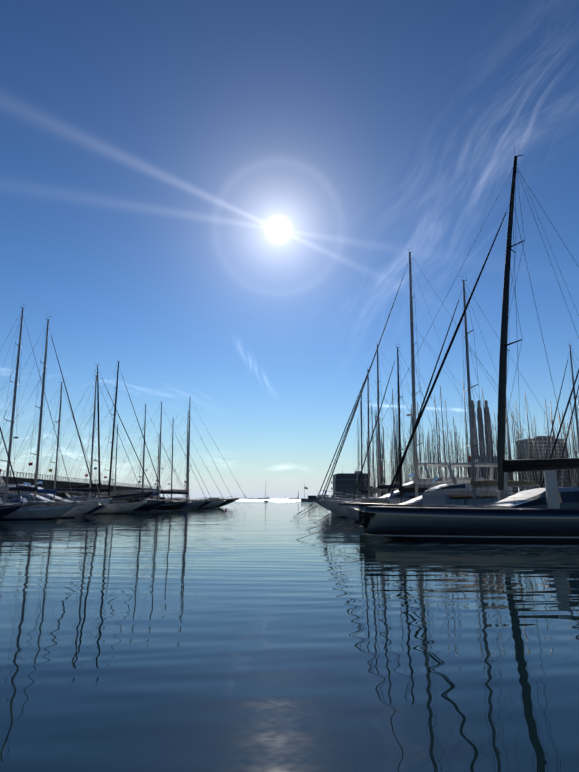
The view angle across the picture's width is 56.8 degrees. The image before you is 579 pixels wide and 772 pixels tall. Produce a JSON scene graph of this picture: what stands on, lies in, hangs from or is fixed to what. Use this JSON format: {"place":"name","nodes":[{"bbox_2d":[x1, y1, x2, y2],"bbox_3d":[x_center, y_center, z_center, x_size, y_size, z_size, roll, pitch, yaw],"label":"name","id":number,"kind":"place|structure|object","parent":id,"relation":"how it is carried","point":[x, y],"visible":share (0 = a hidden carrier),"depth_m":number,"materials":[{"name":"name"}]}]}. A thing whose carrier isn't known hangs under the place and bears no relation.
{"place":"outdoors","nodes":[
{"label":"outdoors","id":0,"kind":"place"},
{"bbox_2d":[0,499,578,771],"bbox_3d":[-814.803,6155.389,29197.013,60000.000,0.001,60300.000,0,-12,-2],"label":"sea water","id":1,"kind":"structure","parent":0,"point":[256,636],"depth_m":9.44,"materials":[{"name":"teal liquid"}]},
{"bbox_2d":[0,427,45,520],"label":"yacht","id":2,"kind":"object","parent":1,"relation":"on","point":[5,510],"visible":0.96,"depth_m":63.20,"materials":[{"name":"white plastic"}]},
{"bbox_2d":[0,302,97,519],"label":"yacht","id":3,"kind":"object","parent":1,"relation":"on","point":[43,509],"visible":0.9,"depth_m":69.13,"materials":[{"name":"white wood"}]},
{"bbox_2d":[0,482,113,513],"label":"motor yacht","id":4,"kind":"object","parent":1,"relation":"on","point":[38,497],"visible":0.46,"depth_m":82.91,"materials":[{"name":"grey"}]},
{"bbox_2d":[0,316,119,517],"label":"yacht","id":5,"kind":"object","parent":1,"relation":"on","point":[73,512],"visible":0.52,"depth_m":75.04,"materials":[{"name":"white plastic"}]},
{"bbox_2d":[0,376,120,516],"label":"yacht","id":6,"kind":"object","parent":1,"relation":"on","point":[54,492],"visible":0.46,"depth_m":79.97,"materials":[{"name":"white plastic"}]},
{"bbox_2d":[0,475,127,514],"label":"motor yacht","id":7,"kind":"object","parent":1,"relation":"on","point":[107,502],"visible":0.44,"depth_m":90.13,"materials":[{"name":"grey"}]},
{"bbox_2d":[0,470,156,498],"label":"breakwater quay","id":8,"kind":"structure","parent":1,"relation":"in","point":[50,485],"depth_m":146.45,"materials":[{"name":"concrete"}]},
{"bbox_2d":[31,375,161,513],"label":"yacht","id":9,"kind":"object","parent":1,"relation":"on","point":[115,508],"visible":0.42,"depth_m":96.47,"materials":[{"name":"white plastic"}]},
{"bbox_2d":[46,365,167,502],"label":"yacht","id":10,"kind":"object","parent":1,"relation":"on","point":[131,497],"visible":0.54,"depth_m":102.22,"materials":[{"name":"white plastic"}]},
{"bbox_2d":[43,359,177,511],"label":"yacht","id":11,"kind":"object","parent":1,"relation":"on","point":[145,507],"visible":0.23,"depth_m":111.33,"materials":[{"name":"white plastic"}]},
{"bbox_2d":[91,403,197,510],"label":"yacht","id":12,"kind":"object","parent":1,"relation":"on","point":[164,506],"visible":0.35,"depth_m":118.08,"materials":[{"name":"white plastic"}]},
{"bbox_2d":[124,441,197,509],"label":"yacht","id":13,"kind":"object","parent":1,"relation":"on","point":[157,493],"visible":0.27,"depth_m":125.07,"materials":[{"name":"black metal"}]},
{"bbox_2d":[102,400,220,509],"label":"yacht","id":14,"kind":"object","parent":1,"relation":"on","point":[197,503],"visible":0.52,"depth_m":132.11,"materials":[{"name":"black metal"}]},
{"bbox_2d":[123,419,225,508],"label":"yacht","id":15,"kind":"object","parent":1,"relation":"on","point":[171,493],"visible":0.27,"depth_m":141.14,"materials":[{"name":"black metal"}]},
{"bbox_2d":[135,410,238,507],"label":"yacht","id":16,"kind":"object","parent":1,"relation":"on","point":[228,500],"visible":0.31,"depth_m":155.87,"materials":[{"name":"black metal"}]},
{"bbox_2d":[124,403,250,506],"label":"yacht","id":17,"kind":"object","parent":1,"relation":"on","point":[217,498],"visible":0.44,"depth_m":166.00,"materials":[{"name":"black metal"}]},
{"bbox_2d":[150,431,234,507],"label":"yacht","id":18,"kind":"object","parent":1,"relation":"on","point":[209,505],"visible":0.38,"depth_m":147.73,"materials":[{"name":"black metal"}]},
{"bbox_2d":[247,497,297,498],"bbox_3d":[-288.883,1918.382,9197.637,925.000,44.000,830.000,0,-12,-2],"label":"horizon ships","id":19,"kind":"object","parent":1,"relation":"on","point":[269,498],"visible":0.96,"depth_m":9286.22,"materials":[{"name":"grey"}]},
{"bbox_2d":[308,395,409,510],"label":"yacht","id":20,"kind":"object","parent":1,"relation":"on","point":[362,491],"visible":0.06,"depth_m":109.46,"materials":[{"name":"black metal"}]},
{"bbox_2d":[302,367,433,513],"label":"yacht","id":21,"kind":"object","parent":1,"relation":"on","point":[371,490],"visible":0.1,"depth_m":97.03,"materials":[{"name":"black metal"}]},
{"bbox_2d":[293,344,463,515],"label":"yacht","id":22,"kind":"object","parent":1,"relation":"on","point":[380,487],"visible":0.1,"depth_m":85.85,"materials":[{"name":"black metal"}]},
{"bbox_2d":[294,458,483,516],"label":"motor yacht","id":23,"kind":"object","parent":1,"relation":"on","point":[410,484],"visible":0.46,"depth_m":75.79,"materials":[{"name":"grey"}]},
{"bbox_2d":[329,340,466,518],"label":"yacht","id":24,"kind":"object","parent":1,"relation":"on","point":[401,490],"visible":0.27,"depth_m":71.79,"materials":[{"name":"black metal"}]},
{"bbox_2d":[316,446,512,522],"bbox_3d":[13.813,11.067,58.612,23.687,9.444,5.200,0,-12,-2],"label":"motor yacht","id":25,"kind":"object","parent":1,"relation":"on","point":[452,491],"visible":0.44,"depth_m":56.93,"materials":[{"name":"grey"}]},
{"bbox_2d":[291,252,559,520],"bbox_3d":[17.229,-0.755,66.543,35.750,36.250,7.100,0,-12,0],"label":"yacht","id":26,"kind":"object","parent":1,"relation":"on","point":[334,505],"visible":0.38,"depth_m":64.82,"materials":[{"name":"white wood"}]},
{"bbox_2d":[296,147,578,541],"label":"yacht","id":27,"kind":"object","parent":1,"relation":"on","point":[549,512],"visible":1,"depth_m":34.54,"materials":[{"name":"grey"}]},
{"bbox_2d":[355,276,573,526],"bbox_3d":[18.798,1.126,54.035,27.466,27.090,5.589,1,-12,-3],"label":"yacht","id":28,"kind":"object","parent":1,"relation":"on","point":[486,484],"visible":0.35,"depth_m":53.06,"materials":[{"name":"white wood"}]},
{"bbox_2d":[353,383,578,498],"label":"sailboat masts","id":29,"kind":"object","parent":1,"relation":"on","point":[395,457],"visible":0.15,"depth_m":145.24,"materials":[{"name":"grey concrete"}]},
{"bbox_2d":[538,338,578,487],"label":"yacht","id":30,"kind":"object","parent":1,"relation":"on","point":[575,409],"visible":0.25,"depth_m":71.88,"materials":[{"name":"black metal"}]},
{"bbox_2d":[540,369,578,487],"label":"yacht","id":31,"kind":"object","parent":1,"relation":"on","point":[562,422],"depth_m":47.96,"materials":[{"name":"black metal"}]},
{"bbox_2d":[557,385,578,480],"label":"yacht","id":32,"kind":"object","parent":1,"relation":"on","point":[568,430],"visible":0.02,"depth_m":61.10,"materials":[{"name":"black metal"}]},
{"bbox_2d":[0,0,578,498],"label":"sky","id":33,"kind":"structure","parent":0,"point":[226,203],"materials":[{"name":"blue"}]},
{"bbox_2d":[470,400,509,479],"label":"chimneys","id":34,"kind":"object","parent":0,"point":[479,410],"depth_m":1087.15,"materials":[{"name":"concrete"}]},
{"bbox_2d":[516,435,570,490],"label":"building","id":35,"kind":"structure","parent":0,"point":[544,441],"depth_m":463.76,"materials":[{"name":"grey concrete"}]},
{"bbox_3d":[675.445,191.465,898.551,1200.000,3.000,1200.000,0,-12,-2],"label":"esplanade ground","id":36,"kind":"structure","parent":0,"visible":0},
{"bbox_2d":[298,486,332,501],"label":"entrance pier","id":37,"kind":"structure","parent":36,"relation":"on","point":[310,499],"depth_m":442.73,"materials":[{"name":"concrete"}]},
{"bbox_2d":[331,471,372,498],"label":"building","id":38,"kind":"structure","parent":36,"relation":"on","point":[341,482],"depth_m":316.89,"materials":[{"name":"grey"}]}
]}

